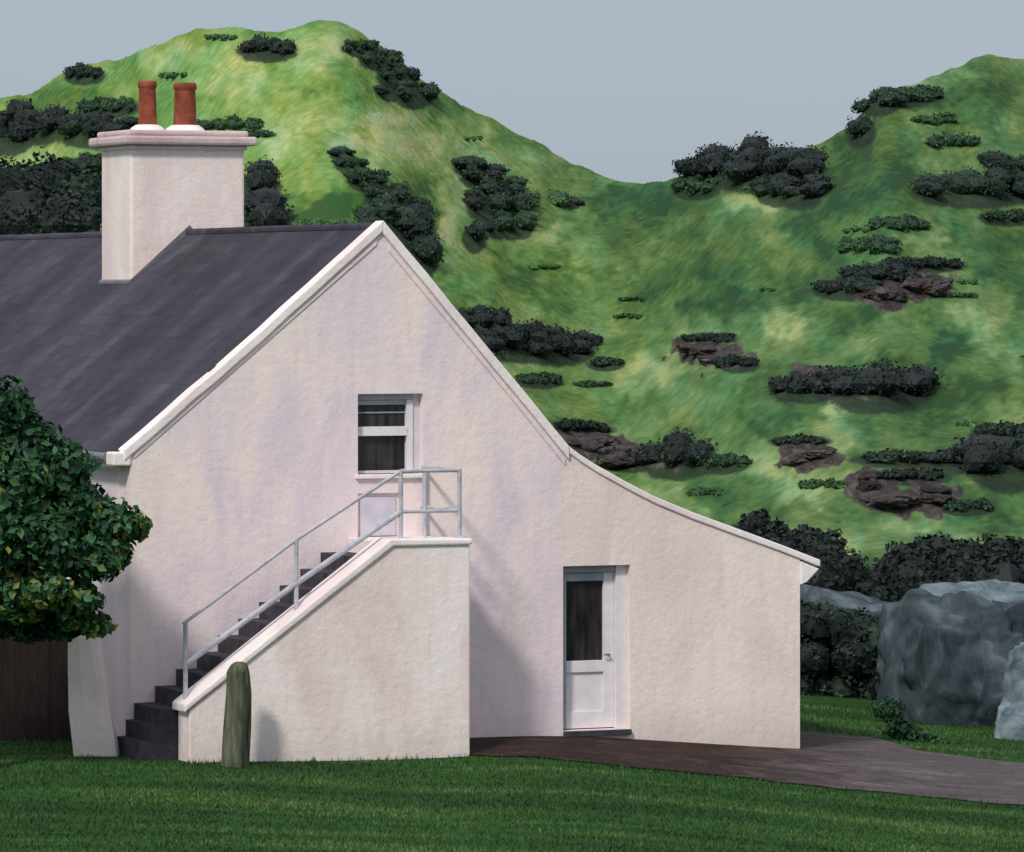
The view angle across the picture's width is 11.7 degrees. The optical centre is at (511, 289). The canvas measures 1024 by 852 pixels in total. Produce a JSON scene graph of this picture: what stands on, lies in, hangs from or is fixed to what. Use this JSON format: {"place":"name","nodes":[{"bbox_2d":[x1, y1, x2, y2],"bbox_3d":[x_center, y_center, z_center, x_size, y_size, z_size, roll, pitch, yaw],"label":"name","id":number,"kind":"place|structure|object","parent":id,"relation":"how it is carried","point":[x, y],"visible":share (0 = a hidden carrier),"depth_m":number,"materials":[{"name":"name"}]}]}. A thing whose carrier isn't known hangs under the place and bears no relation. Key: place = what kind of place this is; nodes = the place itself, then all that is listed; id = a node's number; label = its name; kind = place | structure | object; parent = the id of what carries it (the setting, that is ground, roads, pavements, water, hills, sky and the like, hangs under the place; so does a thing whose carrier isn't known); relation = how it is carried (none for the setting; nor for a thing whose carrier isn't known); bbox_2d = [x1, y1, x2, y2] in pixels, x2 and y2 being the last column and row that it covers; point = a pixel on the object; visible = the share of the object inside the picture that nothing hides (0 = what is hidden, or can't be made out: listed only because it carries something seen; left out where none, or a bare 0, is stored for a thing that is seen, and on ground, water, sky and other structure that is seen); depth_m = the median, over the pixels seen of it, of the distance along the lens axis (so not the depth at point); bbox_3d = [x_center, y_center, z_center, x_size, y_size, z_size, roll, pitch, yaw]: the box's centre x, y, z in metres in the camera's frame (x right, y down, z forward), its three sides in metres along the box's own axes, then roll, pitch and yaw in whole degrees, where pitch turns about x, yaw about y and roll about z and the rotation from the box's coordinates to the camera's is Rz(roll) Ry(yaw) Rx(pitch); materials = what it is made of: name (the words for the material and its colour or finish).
{"place":"outdoors","nodes":[
{"label":"outdoors","id":0,"kind":"place"},
{"bbox_2d":[0,20,1023,851],"bbox_3d":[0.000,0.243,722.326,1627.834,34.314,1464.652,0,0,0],"label":"grassy ground and hills","id":1,"kind":"structure","parent":0,"point":[720,256],"depth_m":277.93,"materials":[{"name":"green plant"}]},
{"bbox_2d":[0,636,71,740],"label":"timber fence","id":2,"kind":"object","parent":1,"relation":"on","point":[34,705],"visible":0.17,"depth_m":59.48,"materials":[{"name":"brown wood"}]},
{"bbox_2d":[0,354,152,643],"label":"garden tree","id":3,"kind":"object","parent":1,"relation":"on","point":[62,518],"visible":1,"depth_m":55.66,"materials":[{"name":"green plant"}]},
{"bbox_2d":[68,635,119,755],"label":"whitewashed pier","id":4,"kind":"structure","parent":1,"relation":"on","point":[93,730],"depth_m":57.72,"materials":[{"name":"white paint"}]},
{"bbox_2d":[221,662,251,767],"bbox_3d":[-3.152,4.970,56.643,0.306,1.460,0.276,0,0,27],"label":"wooden gatepost","id":5,"kind":"object","parent":1,"relation":"on","point":[236,740],"visible":0.74,"depth_m":56.55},
{"bbox_2d":[117,465,471,762],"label":"exterior staircase","id":6,"kind":"structure","parent":1,"relation":"on","point":[356,648],"depth_m":57.82,"materials":[{"name":"paint"}]},
{"bbox_2d":[0,81,819,748],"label":"white cottage","id":7,"kind":"structure","parent":1,"relation":"on","point":[220,391],"depth_m":60.09,"materials":[{"name":"paint"}]},
{"bbox_2d":[358,405,404,470],"bbox_3d":[-1.583,1.773,59.526,0.635,0.785,0.024,0,0,-23],"label":"window glass","id":8,"kind":"structure","parent":7,"relation":"in","point":[374,452],"depth_m":59.52,"materials":[{"name":"black glass"}]},
{"bbox_2d":[413,393,418,468],"bbox_3d":[-1.167,1.726,59.678,0.089,0.958,0.079,0,0,-23],"label":"window frame right","id":9,"kind":"structure","parent":7,"relation":"in","point":[415,396],"depth_m":59.64,"materials":[{"name":"white paint"}]},
{"bbox_2d":[566,672,601,711],"bbox_3d":[0.868,4.900,60.611,0.495,0.480,0.046,0,0,-23],"label":"door panel","id":10,"kind":"structure","parent":7,"relation":"in","point":[583,689],"depth_m":60.58,"materials":[{"name":"paint"}]},
{"bbox_2d":[0,32,1023,511],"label":"hillside shrubs","id":11,"kind":"object","parent":1,"relation":"on","point":[986,448],"visible":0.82,"depth_m":282.43,"materials":[{"name":"green plant"}]},
{"bbox_2d":[0,146,1023,601],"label":"background trees","id":12,"kind":"object","parent":1,"relation":"on","point":[50,196],"visible":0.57,"depth_m":103.50,"materials":[{"name":"green plant"}]},
{"bbox_2d":[566,274,953,508],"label":"hillside rocks","id":13,"kind":"object","parent":1,"relation":"on","point":[934,285],"visible":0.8,"depth_m":243.43,"materials":[{"name":"stone"}]},
{"bbox_2d":[800,599,881,699],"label":"hedge","id":14,"kind":"object","parent":1,"relation":"on","point":[838,652],"visible":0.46,"depth_m":70.58,"materials":[{"name":"green plant"}]},
{"bbox_2d":[800,579,1023,739],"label":"rock outcrop","id":15,"kind":"object","parent":1,"relation":"on","point":[950,653],"visible":0.62,"depth_m":67.37,"materials":[{"name":"grey stone"}]},
{"bbox_2d":[871,696,1012,746],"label":"verge undergrowth","id":16,"kind":"object","parent":1,"relation":"on","point":[887,709],"visible":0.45,"depth_m":64.13,"materials":[{"name":"green plant"}]},
{"bbox_2d":[0,701,1023,851],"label":"lawn grass","id":17,"kind":"structure","parent":0,"point":[781,805],"depth_m":53.70,"materials":[{"name":"green plant"}]},
{"bbox_2d":[0,0,1023,183],"label":"sky","id":18,"kind":"structure","parent":0,"point":[618,90],"materials":[{"name":"grey"}]},
{"bbox_2d":[470,730,1023,804],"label":"path","id":19,"kind":"structure","parent":0,"point":[868,763],"depth_m":59.30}
]}

